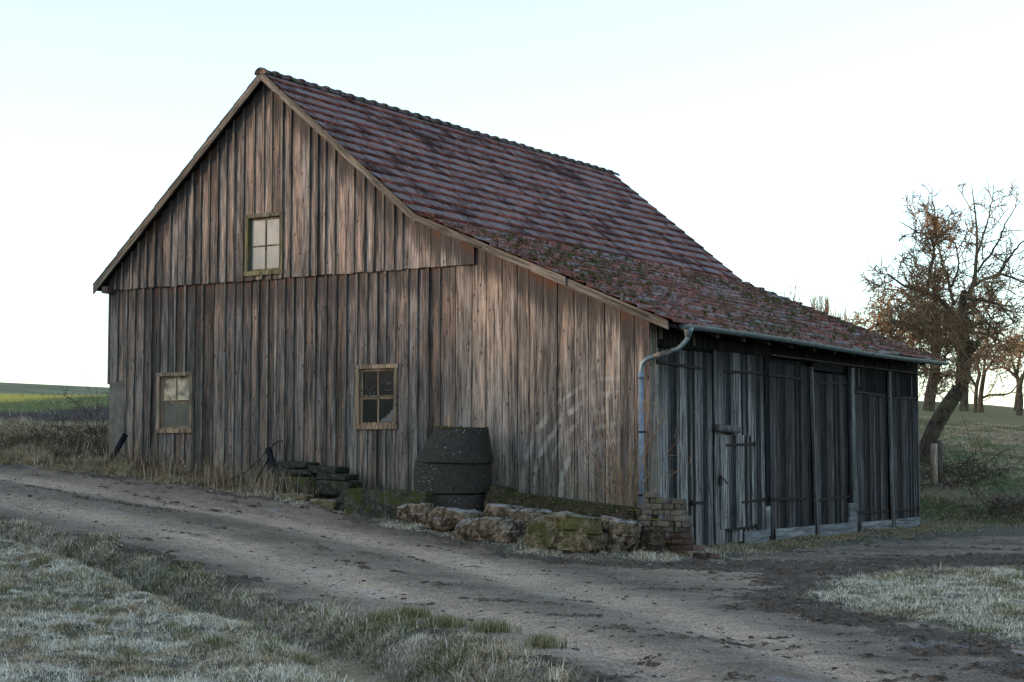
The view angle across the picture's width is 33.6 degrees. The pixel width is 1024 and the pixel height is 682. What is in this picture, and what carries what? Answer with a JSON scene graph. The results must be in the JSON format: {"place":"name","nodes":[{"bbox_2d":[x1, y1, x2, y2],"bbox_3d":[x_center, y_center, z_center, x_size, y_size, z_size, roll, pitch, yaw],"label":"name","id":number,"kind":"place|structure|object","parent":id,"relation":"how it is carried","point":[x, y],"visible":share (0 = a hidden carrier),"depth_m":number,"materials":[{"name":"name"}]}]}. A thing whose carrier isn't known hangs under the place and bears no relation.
{"place":"outdoors","nodes":[
{"label":"outdoors","id":0,"kind":"place"},
{"bbox_2d":[0,382,108,423],"bbox_3d":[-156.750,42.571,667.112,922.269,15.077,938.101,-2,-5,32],"label":"field","id":1,"kind":"structure","parent":0,"point":[17,389],"depth_m":60.95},
{"bbox_2d":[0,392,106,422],"bbox_3d":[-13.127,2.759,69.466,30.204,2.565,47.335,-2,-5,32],"label":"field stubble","id":2,"kind":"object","parent":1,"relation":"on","point":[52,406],"visible":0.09,"depth_m":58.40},
{"bbox_2d":[0,464,1023,681],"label":"dirt road","id":3,"kind":"structure","parent":0,"point":[624,651],"depth_m":21.55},
{"bbox_2d":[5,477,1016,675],"bbox_3d":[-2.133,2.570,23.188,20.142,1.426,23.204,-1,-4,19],"label":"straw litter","id":4,"kind":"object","parent":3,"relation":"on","point":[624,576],"visible":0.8,"depth_m":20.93,"materials":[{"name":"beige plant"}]},
{"bbox_2d":[0,476,1023,681],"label":"pebbles","id":5,"kind":"object","parent":3,"relation":"on","point":[545,596],"visible":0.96,"depth_m":21.74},
{"bbox_2d":[2,471,1023,681],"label":"mud clods","id":6,"kind":"object","parent":3,"relation":"on","point":[871,620],"visible":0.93,"depth_m":20.98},
{"bbox_2d":[14,494,1021,681],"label":"mud heaps","id":7,"kind":"object","parent":3,"relation":"on","point":[938,677],"visible":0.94,"depth_m":17.32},
{"bbox_2d":[706,553,719,558],"bbox_3d":[3.198,3.421,27.023,0.210,0.087,0.103,10,-9,-36],"label":"brick","id":8,"kind":"object","parent":3,"relation":"on","point":[713,555],"visible":1,"depth_m":26.97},
{"bbox_2d":[0,401,1023,681],"bbox_3d":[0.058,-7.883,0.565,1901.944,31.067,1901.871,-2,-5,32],"label":"ground","id":9,"kind":"structure","parent":0,"point":[998,415],"depth_m":20.67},
{"bbox_2d":[0,414,108,464],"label":"bank grass","id":10,"kind":"structure","parent":9,"relation":"on","point":[22,420],"depth_m":37.81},
{"bbox_2d":[0,393,108,460],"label":"bramble","id":11,"kind":"object","parent":9,"relation":"on","point":[60,439],"visible":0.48,"depth_m":36.01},
{"bbox_2d":[47,369,108,454],"bbox_3d":[-9.257,1.502,36.737,2.955,1.936,1.522,-2,-5,32],"label":"bare shrub","id":12,"kind":"object","parent":9,"relation":"on","point":[89,429],"visible":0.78,"depth_m":36.61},
{"bbox_2d":[108,433,127,461],"bbox_3d":[-8.062,2.294,34.438,0.533,0.866,0.119,1,-4,-20],"label":"black pipe","id":13,"kind":"object","parent":9,"relation":"on","point":[123,437],"visible":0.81,"depth_m":34.44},
{"bbox_2d":[1,555,324,666],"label":"grass tuft","id":14,"kind":"object","parent":9,"relation":"on","point":[37,561],"visible":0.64,"depth_m":14.56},
{"bbox_2d":[0,551,347,681],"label":"withered clump","id":15,"kind":"object","parent":9,"relation":"on","point":[104,595],"visible":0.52,"depth_m":15.84,"materials":[{"name":"beige plant"}]},
{"bbox_2d":[101,445,250,485],"bbox_3d":[-6.527,2.614,33.217,3.773,1.196,2.074,-2,-5,32],"label":"bramble","id":16,"kind":"object","parent":9,"relation":"on","point":[154,465],"visible":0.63,"depth_m":33.21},
{"bbox_2d":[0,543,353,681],"bbox_3d":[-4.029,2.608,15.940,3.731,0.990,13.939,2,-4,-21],"label":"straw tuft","id":17,"kind":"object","parent":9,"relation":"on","point":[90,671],"visible":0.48,"depth_m":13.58,"materials":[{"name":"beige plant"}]},
{"bbox_2d":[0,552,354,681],"bbox_3d":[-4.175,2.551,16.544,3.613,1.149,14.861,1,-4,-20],"label":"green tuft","id":18,"kind":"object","parent":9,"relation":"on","point":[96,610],"visible":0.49,"depth_m":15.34,"materials":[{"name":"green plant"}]},
{"bbox_2d":[0,539,374,681],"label":"frosted verge grass","id":19,"kind":"structure","parent":9,"relation":"on","point":[280,672],"depth_m":14.66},
{"bbox_2d":[9,433,385,516],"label":"tall dead stalks","id":20,"kind":"object","parent":9,"relation":"on","point":[208,474],"visible":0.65,"depth_m":32.28,"materials":[{"name":"beige plant"}]},
{"bbox_2d":[225,440,282,482],"bbox_3d":[-4.965,2.301,32.481,1.155,0.830,0.173,-1,-4,10],"label":"bent pole","id":21,"kind":"object","parent":9,"relation":"on","point":[257,460],"visible":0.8,"depth_m":32.43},
{"bbox_2d":[7,530,513,681],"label":"withered clump","id":22,"kind":"object","parent":9,"relation":"on","point":[420,670],"visible":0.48,"depth_m":16.17,"materials":[{"name":"beige plant"}]},
{"bbox_2d":[250,447,279,494],"bbox_3d":[-4.558,2.493,31.873,0.388,1.019,1.247,4,-5,-44],"label":"timber trestle","id":23,"kind":"object","parent":9,"relation":"on","point":[268,456],"visible":0.38,"depth_m":32.03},
{"bbox_2d":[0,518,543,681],"bbox_3d":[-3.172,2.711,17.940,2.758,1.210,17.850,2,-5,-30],"label":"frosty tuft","id":24,"kind":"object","parent":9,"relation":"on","point":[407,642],"visible":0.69,"depth_m":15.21,"materials":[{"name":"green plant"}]},
{"bbox_2d":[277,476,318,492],"bbox_3d":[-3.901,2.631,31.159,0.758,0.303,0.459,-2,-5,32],"label":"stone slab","id":25,"kind":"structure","parent":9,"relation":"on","point":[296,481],"depth_m":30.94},
{"bbox_2d":[281,493,315,501],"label":"stone slab","id":26,"kind":"structure","parent":9,"relation":"on","point":[302,497],"depth_m":30.44,"materials":[{"name":"stone"}]},
{"bbox_2d":[280,475,316,494],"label":"stone slab","id":27,"kind":"structure","parent":9,"relation":"on","point":[303,476],"depth_m":31.49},
{"bbox_2d":[275,468,316,474],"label":"stone slab","id":28,"kind":"structure","parent":27,"relation":"on","point":[300,471],"depth_m":31.38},
{"bbox_2d":[276,461,319,467],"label":"stone slab","id":29,"kind":"structure","parent":28,"relation":"on","point":[290,464],"depth_m":31.45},
{"bbox_2d":[0,516,618,681],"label":"ditch grass","id":30,"kind":"structure","parent":9,"relation":"on","point":[473,649],"depth_m":16.73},
{"bbox_2d":[309,499,337,510],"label":"stone slab","id":31,"kind":"structure","parent":9,"relation":"on","point":[329,504],"depth_m":29.99,"materials":[{"name":"stone"}]},
{"bbox_2d":[315,480,362,495],"bbox_3d":[-3.145,2.667,30.849,0.821,0.283,0.461,-2,-5,32],"label":"stone slab","id":32,"kind":"object","parent":9,"relation":"on","point":[332,487],"depth_m":30.66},
{"bbox_2d":[317,473,358,479],"bbox_3d":[-3.180,2.473,31.006,0.700,0.139,0.472,-2,-5,32],"label":"stone slab","id":33,"kind":"object","parent":32,"relation":"on","point":[332,476],"depth_m":30.82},
{"bbox_2d":[306,465,349,472],"bbox_3d":[-3.404,2.370,31.320,0.749,0.167,0.462,-2,-5,32],"label":"stone slab","id":34,"kind":"object","parent":33,"relation":"on","point":[324,469],"depth_m":31.14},
{"bbox_2d":[337,494,344,510],"bbox_3d":[-2.825,2.895,30.081,0.582,0.357,0.417,-1,-4,21],"label":"mossy stone","id":35,"kind":"object","parent":9,"relation":"on","point":[340,502],"visible":0.24,"depth_m":29.95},
{"bbox_2d":[0,445,707,561],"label":"roadside grass","id":36,"kind":"structure","parent":9,"relation":"on","point":[99,465],"depth_m":32.22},
{"bbox_2d":[344,488,438,519],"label":"concrete block","id":37,"kind":"structure","parent":9,"relation":"on","point":[373,503],"depth_m":29.07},
{"bbox_2d":[249,645,547,681],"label":"flattened straw","id":38,"kind":"object","parent":9,"relation":"on","point":[362,675],"visible":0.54,"depth_m":12.71,"materials":[{"name":"beige plant"}]},
{"bbox_2d":[396,504,434,524],"bbox_3d":[-1.621,2.940,28.845,0.741,0.407,0.499,-2,-4,29],"label":"stone block","id":39,"kind":"object","parent":9,"relation":"on","point":[413,513],"depth_m":28.62,"materials":[{"name":"stone"}]},
{"bbox_2d":[425,505,482,530],"bbox_3d":[-0.956,2.947,28.194,0.996,0.428,0.549,-2,-5,32],"label":"stone block","id":40,"kind":"object","parent":9,"relation":"on","point":[442,517],"depth_m":27.99,"materials":[{"name":"stone"}]},
{"bbox_2d":[433,494,486,510],"bbox_3d":[-1.028,3.077,29.359,1.330,0.863,1.332,-2,-5,32],"label":"concrete ring","id":41,"kind":"object","parent":9,"relation":"on","point":[468,501],"visible":0.18,"depth_m":28.77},
{"bbox_2d":[414,463,490,494],"bbox_3d":[-1.028,2.379,29.404,1.348,0.533,1.348,2,-4,-25],"label":"concrete ring","id":42,"kind":"object","parent":41,"relation":"on","point":[441,478],"visible":0.89,"depth_m":28.82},
{"bbox_2d":[415,426,492,463],"bbox_3d":[-0.994,1.790,29.409,1.350,0.641,1.354,-1,-3,32],"label":"concrete cone","id":43,"kind":"object","parent":42,"relation":"on","point":[457,445],"visible":1,"depth_m":28.89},
{"bbox_2d":[344,603,577,649],"bbox_3d":[-0.435,2.689,15.883,1.091,0.272,3.640,3,-5,-33],"label":"ditch tuft","id":44,"kind":"object","parent":9,"relation":"on","point":[487,628],"visible":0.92,"depth_m":16.06,"materials":[{"name":"green plant"}]},
{"bbox_2d":[453,518,520,542],"bbox_3d":[-0.391,3.053,27.402,1.112,0.407,0.506,-2,-5,31],"label":"stone block","id":45,"kind":"object","parent":9,"relation":"on","point":[504,530],"depth_m":27.15,"materials":[{"name":"stone"}]},
{"bbox_2d":[506,506,524,518],"bbox_3d":[-0.001,2.816,27.332,0.440,0.326,0.038,-1,-4,20],"label":"stick","id":46,"kind":"object","parent":45,"relation":"on","point":[513,513],"visible":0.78,"depth_m":27.30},
{"bbox_2d":[478,502,550,533],"bbox_3d":[0.086,2.937,27.794,1.348,0.564,0.689,-3,-5,35],"label":"stone block","id":47,"kind":"object","parent":9,"relation":"on","point":[523,517],"depth_m":27.58,"materials":[{"name":"stone"}]},
{"bbox_2d":[92,67,948,545],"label":"wooden barn","id":48,"kind":"structure","parent":9,"relation":"on","point":[372,293],"depth_m":32.70,"materials":[{"name":"brown wood"}]},
{"bbox_2d":[155,372,192,432],"bbox_3d":[-6.775,1.242,34.224,0.990,1.220,0.147,-2,-5,32],"label":"window","id":49,"kind":"structure","parent":48,"relation":"in","point":[172,416],"depth_m":34.26,"materials":[{"name":"brown wood"}]},
{"bbox_2d":[243,211,283,275],"bbox_3d":[-4.811,-1.886,33.115,0.980,1.210,0.147,-2,-5,32],"label":"window","id":50,"kind":"structure","parent":48,"relation":"in","point":[264,232],"depth_m":33.14,"materials":[{"name":"brown wood"}]},
{"bbox_2d":[354,364,397,428],"bbox_3d":[-2.490,1.037,31.522,0.990,1.200,0.147,-2,-5,32],"label":"window","id":51,"kind":"structure","parent":48,"relation":"in","point":[376,385],"depth_m":31.54,"materials":[{"name":"brown wood"}]},
{"bbox_2d":[656,347,712,544],"bbox_3d":[3.019,1.869,29.540,0.087,3.430,2.235,-2,-5,32],"label":"barn door","id":52,"kind":"structure","parent":48,"relation":"in","point":[684,377],"depth_m":29.69,"materials":[{"name":"wood"}]},
{"bbox_2d":[719,435,756,530],"bbox_3d":[4.176,2.606,31.220,0.098,1.751,1.550,-2,-5,32],"label":"wicket door","id":53,"kind":"structure","parent":48,"relation":"in","point":[736,451],"depth_m":31.19,"materials":[{"name":"wood"}]},
{"bbox_2d":[713,350,770,543],"bbox_3d":[4.298,2.010,31.449,0.168,3.570,2.402,-2,-5,32],"label":"barn door","id":54,"kind":"structure","parent":48,"relation":"in","point":[738,379],"depth_m":31.54,"materials":[{"name":"grey wood"}]},
{"bbox_2d":[768,362,818,540],"bbox_3d":[5.535,2.196,33.465,0.111,3.472,2.342,-2,-5,32],"label":"barn door","id":55,"kind":"structure","parent":48,"relation":"in","point":[791,386],"depth_m":33.50,"materials":[{"name":"wood"}]},
{"bbox_2d":[810,361,856,535],"bbox_3d":[6.697,2.260,35.303,0.112,3.595,2.330,-2,-5,32],"label":"barn door","id":56,"kind":"structure","parent":48,"relation":"in","point":[838,516],"depth_m":35.25,"materials":[{"name":"wood"}]},
{"bbox_2d":[853,367,891,530],"bbox_3d":[7.877,2.397,37.196,0.106,3.580,2.120,-2,-5,32],"label":"barn door","id":57,"kind":"structure","parent":48,"relation":"in","point":[870,405],"depth_m":37.24,"materials":[{"name":"wood"}]},
{"bbox_2d":[887,371,919,528],"bbox_3d":[8.969,2.508,38.900,0.126,3.570,1.985,-2,-5,32],"label":"barn door","id":58,"kind":"structure","parent":48,"relation":"in","point":[902,422],"depth_m":38.91,"materials":[{"name":"wood"}]},
{"bbox_2d":[484,485,640,523],"bbox_3d":[0.844,2.849,28.283,2.826,0.865,0.680,-2,-5,32],"label":"mossy log","id":59,"kind":"object","parent":9,"relation":"on","point":[506,494],"visible":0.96,"depth_m":28.16,"materials":[{"name":"bark"},{"name":"wood"},{"name":"moss"}]},
{"bbox_2d":[523,512,609,554],"bbox_3d":[0.880,3.016,26.686,1.385,0.679,0.741,-2,-5,30],"label":"stone block","id":60,"kind":"object","parent":9,"relation":"on","point":[569,533],"depth_m":26.36,"materials":[{"name":"stone"}]},
{"bbox_2d":[600,515,640,550],"bbox_3d":[1.656,3.031,26.657,0.795,0.606,0.682,-1,-4,21],"label":"stone block","id":61,"kind":"object","parent":9,"relation":"on","point":[619,532],"depth_m":26.39,"materials":[{"name":"stone"}]},
{"bbox_2d":[553,383,691,506],"bbox_3d":[1.855,1.964,28.110,2.811,2.529,0.813,-2,-5,32],"label":"sapling shrub","id":62,"kind":"object","parent":9,"relation":"on","point":[620,485],"visible":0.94,"depth_m":28.12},
{"bbox_2d":[637,528,666,554],"bbox_3d":[2.181,3.192,26.643,0.479,0.523,0.464,-1,-4,15],"label":"stone block","id":63,"kind":"object","parent":9,"relation":"on","point":[655,540],"depth_m":26.47,"materials":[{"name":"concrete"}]},
{"bbox_2d":[670,544,683,549],"bbox_3d":[2.633,3.289,27.092,0.210,0.087,0.103,-6,-7,41],"label":"brick","id":64,"kind":"object","parent":9,"relation":"on","point":[675,546],"visible":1,"depth_m":27.05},
{"bbox_2d":[671,539,682,543],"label":"brick","id":65,"kind":"object","parent":64,"relation":"on","point":[679,541],"visible":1,"depth_m":26.99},
{"bbox_2d":[680,545,692,550],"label":"brick","id":66,"kind":"object","parent":9,"relation":"on","point":[686,547],"visible":1,"depth_m":26.86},
{"bbox_2d":[693,553,706,559],"bbox_3d":[2.984,3.414,26.945,0.209,0.087,0.103,5,-2,15],"label":"brick","id":67,"kind":"object","parent":9,"relation":"on","point":[700,556],"visible":0.87,"depth_m":26.90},
{"bbox_2d":[693,545,704,550],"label":"brick","id":68,"kind":"object","parent":67,"relation":"on","point":[698,547],"visible":1,"depth_m":26.82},
{"bbox_2d":[770,275,800,301],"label":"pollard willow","id":69,"kind":"object","parent":9,"relation":"on","point":[790,291],"visible":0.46,"depth_m":63.42,"materials":[{"name":"brown plant"}]},
{"bbox_2d":[586,512,1023,558],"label":"doorstep grass","id":70,"kind":"structure","parent":9,"relation":"on","point":[796,543],"depth_m":33.17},
{"bbox_2d":[810,291,834,313],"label":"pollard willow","id":71,"kind":"object","parent":9,"relation":"on","point":[826,307],"visible":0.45,"depth_m":61.78,"materials":[{"name":"brown plant"}]},
{"bbox_2d":[829,296,847,320],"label":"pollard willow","id":72,"kind":"object","parent":9,"relation":"on","point":[839,315],"visible":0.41,"depth_m":66.24,"materials":[{"name":"brown plant"}]},
{"bbox_2d":[784,563,1023,644],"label":"frosted patch grass","id":73,"kind":"structure","parent":9,"relation":"on","point":[983,606],"depth_m":19.43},
{"bbox_2d":[800,572,1023,626],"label":"withered clump","id":74,"kind":"object","parent":9,"relation":"on","point":[951,602],"visible":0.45,"depth_m":18.70,"materials":[{"name":"beige plant"}]},
{"bbox_2d":[844,264,1020,411],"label":"drooping fruit tree","id":75,"kind":"object","parent":9,"relation":"on","point":[928,405],"visible":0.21,"depth_m":59.37,"materials":[{"name":"brown plant"}]},
{"bbox_2d":[842,565,1023,634],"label":"green tuft","id":76,"kind":"object","parent":9,"relation":"on","point":[1002,580],"visible":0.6,"depth_m":20.29,"materials":[{"name":"green plant"}]},
{"bbox_2d":[930,444,937,482],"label":"fence post","id":77,"kind":"object","parent":9,"relation":"on","point":[934,463],"visible":1,"depth_m":42.96,"materials":[{"name":"grey wood"}]},
{"bbox_2d":[855,176,1023,463],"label":"leaning fruit tree","id":78,"kind":"object","parent":9,"relation":"on","point":[961,328],"visible":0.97,"depth_m":46.11,"materials":[{"name":"brown plant"}]},
{"bbox_2d":[922,334,1016,410],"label":"distant fruit tree","id":79,"kind":"object","parent":9,"relation":"on","point":[964,404],"visible":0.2,"depth_m":79.85,"materials":[{"name":"brown plant"}]},
{"bbox_2d":[943,309,996,412],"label":"distant fruit tree","id":80,"kind":"object","parent":9,"relation":"on","point":[975,406],"visible":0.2,"depth_m":84.93,"materials":[{"name":"brown plant"}]},
{"bbox_2d":[919,416,1023,529],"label":"orchard grass","id":81,"kind":"structure","parent":9,"relation":"on","point":[972,428],"depth_m":51.12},
{"bbox_2d":[937,440,942,482],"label":"fence post","id":82,"kind":"object","parent":81,"relation":"on","point":[940,460],"visible":0.83,"depth_m":43.57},
{"bbox_2d":[919,413,1023,498],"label":"bramble","id":83,"kind":"object","parent":9,"relation":"on","point":[968,460],"visible":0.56,"depth_m":45.52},
{"bbox_2d":[939,481,1023,523],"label":"bramble","id":84,"kind":"object","parent":9,"relation":"on","point":[997,504],"visible":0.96,"depth_m":40.56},
{"bbox_2d":[956,329,1023,411],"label":"distant fruit tree","id":85,"kind":"object","parent":9,"relation":"on","point":[981,397],"visible":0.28,"depth_m":85.91,"materials":[{"name":"brown plant"}]},
{"bbox_2d":[972,321,1023,410],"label":"distant fruit tree","id":86,"kind":"object","parent":9,"relation":"on","point":[1015,373],"visible":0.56,"depth_m":83.92,"materials":[{"name":"brown plant"}]},
{"bbox_2d":[999,330,1023,415],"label":"distant fruit tree","id":87,"kind":"object","parent":9,"relation":"on","point":[1019,411],"visible":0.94,"depth_m":78.92,"materials":[{"name":"brown plant"}]},
{"bbox_2d":[0,0,1023,408],"label":"sky","id":88,"kind":"structure","parent":0,"point":[785,138],"materials":[{"name":"white"}]},
{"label":"brick","id":89,"kind":"object","parent":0,"visible":0},
{"bbox_2d":[683,539,693,544],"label":"brick","id":90,"kind":"object","parent":89,"relation":"on","point":[688,541],"visible":1,"depth_m":26.91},
{"bbox_2d":[681,533,692,538],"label":"brick","id":91,"kind":"object","parent":90,"relation":"on","point":[686,535],"visible":1,"depth_m":26.93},
{"bbox_2d":[675,527,688,532],"bbox_3d":[2.708,3.011,27.048,0.209,0.087,0.103,-2,-5,39],"label":"brick","id":92,"kind":"object","parent":91,"relation":"on","point":[681,529],"visible":1,"depth_m":27.00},
{"bbox_2d":[676,521,684,526],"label":"brick","id":93,"kind":"object","parent":92,"relation":"on","point":[678,523],"visible":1,"depth_m":27.03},
{"bbox_2d":[682,521,692,526],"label":"brick","id":94,"kind":"object","parent":92,"relation":"on","point":[687,524],"visible":1,"depth_m":26.96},
{"bbox_2d":[674,516,687,520],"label":"brick","id":95,"kind":"object","parent":94,"relation":"on","point":[680,518],"visible":1,"depth_m":27.00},
{"bbox_2d":[670,510,684,515],"bbox_3d":[2.647,2.741,27.124,0.210,0.087,0.102,-1,-4,38],"label":"brick","id":96,"kind":"object","parent":95,"relation":"on","point":[678,512],"visible":1,"depth_m":27.07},
{"bbox_2d":[675,504,686,509],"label":"brick","id":97,"kind":"object","parent":96,"relation":"on","point":[680,506],"visible":1,"depth_m":27.07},
{"bbox_2d":[672,498,686,503],"bbox_3d":[2.671,2.557,27.107,0.209,0.087,0.103,-3,-4,38],"label":"brick","id":98,"kind":"object","parent":97,"relation":"on","point":[679,500],"visible":1,"depth_m":27.06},
{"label":"brick","id":99,"kind":"object","parent":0,"visible":0},
{"bbox_2d":[668,527,674,531],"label":"brick","id":100,"kind":"object","parent":99,"relation":"on","point":[671,529],"visible":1,"depth_m":27.11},
{"bbox_2d":[668,521,675,526],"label":"brick","id":101,"kind":"object","parent":100,"relation":"on","point":[672,523],"visible":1,"depth_m":27.09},
{"bbox_2d":[662,515,673,520],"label":"brick","id":102,"kind":"object","parent":101,"relation":"on","point":[667,517],"visible":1,"depth_m":27.14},
{"bbox_2d":[653,509,663,514],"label":"brick","id":103,"kind":"object","parent":102,"relation":"on","point":[658,511],"visible":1,"depth_m":27.28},
{"bbox_2d":[651,504,662,508],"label":"brick","id":104,"kind":"object","parent":103,"relation":"on","point":[656,506],"visible":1,"depth_m":27.25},
{"bbox_2d":[650,498,656,503],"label":"brick","id":105,"kind":"object","parent":104,"relation":"on","point":[652,500],"visible":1,"depth_m":27.36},
{"bbox_2d":[643,492,656,497],"bbox_3d":[2.227,2.485,27.407,0.209,0.087,0.102,-3,-5,36],"label":"brick","id":106,"kind":"object","parent":105,"relation":"on","point":[649,494],"visible":1,"depth_m":27.36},
{"bbox_2d":[656,498,669,503],"bbox_3d":[2.431,2.569,27.291,0.209,0.087,0.103,-5,-7,38],"label":"brick","id":107,"kind":"object","parent":104,"relation":"on","point":[662,500],"visible":1,"depth_m":27.24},
{"bbox_2d":[664,510,670,514],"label":"brick","id":108,"kind":"object","parent":102,"relation":"on","point":[666,512],"visible":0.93,"depth_m":27.18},
{"bbox_2d":[663,504,674,509],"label":"brick","id":109,"kind":"object","parent":108,"relation":"on","point":[669,506],"visible":1,"depth_m":27.12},
{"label":"brick","id":110,"kind":"object","parent":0,"visible":0},
{"bbox_2d":[635,520,647,525],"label":"brick","id":111,"kind":"object","parent":110,"relation":"on","point":[640,522],"visible":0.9,"depth_m":27.46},
{"bbox_2d":[637,515,646,519],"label":"brick","id":112,"kind":"object","parent":111,"relation":"on","point":[641,517],"visible":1,"depth_m":27.46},
{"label":"brick","id":113,"kind":"object","parent":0,"visible":0},
{"bbox_2d":[645,521,651,525],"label":"brick","id":114,"kind":"object","parent":113,"relation":"on","point":[648,523],"visible":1,"depth_m":27.36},
{"bbox_2d":[647,515,658,520],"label":"brick","id":115,"kind":"object","parent":114,"relation":"on","point":[649,517],"visible":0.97,"depth_m":27.38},
{"bbox_2d":[641,509,652,514],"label":"brick","id":116,"kind":"object","parent":115,"relation":"on","point":[646,511],"visible":1,"depth_m":27.40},
{"bbox_2d":[640,503,650,508],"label":"brick","id":117,"kind":"object","parent":116,"relation":"on","point":[645,505],"visible":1,"depth_m":27.44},
{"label":"brick","id":118,"kind":"object","parent":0,"visible":0},
{"bbox_2d":[658,521,668,526],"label":"brick","id":119,"kind":"object","parent":118,"relation":"on","point":[663,523],"visible":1,"depth_m":27.19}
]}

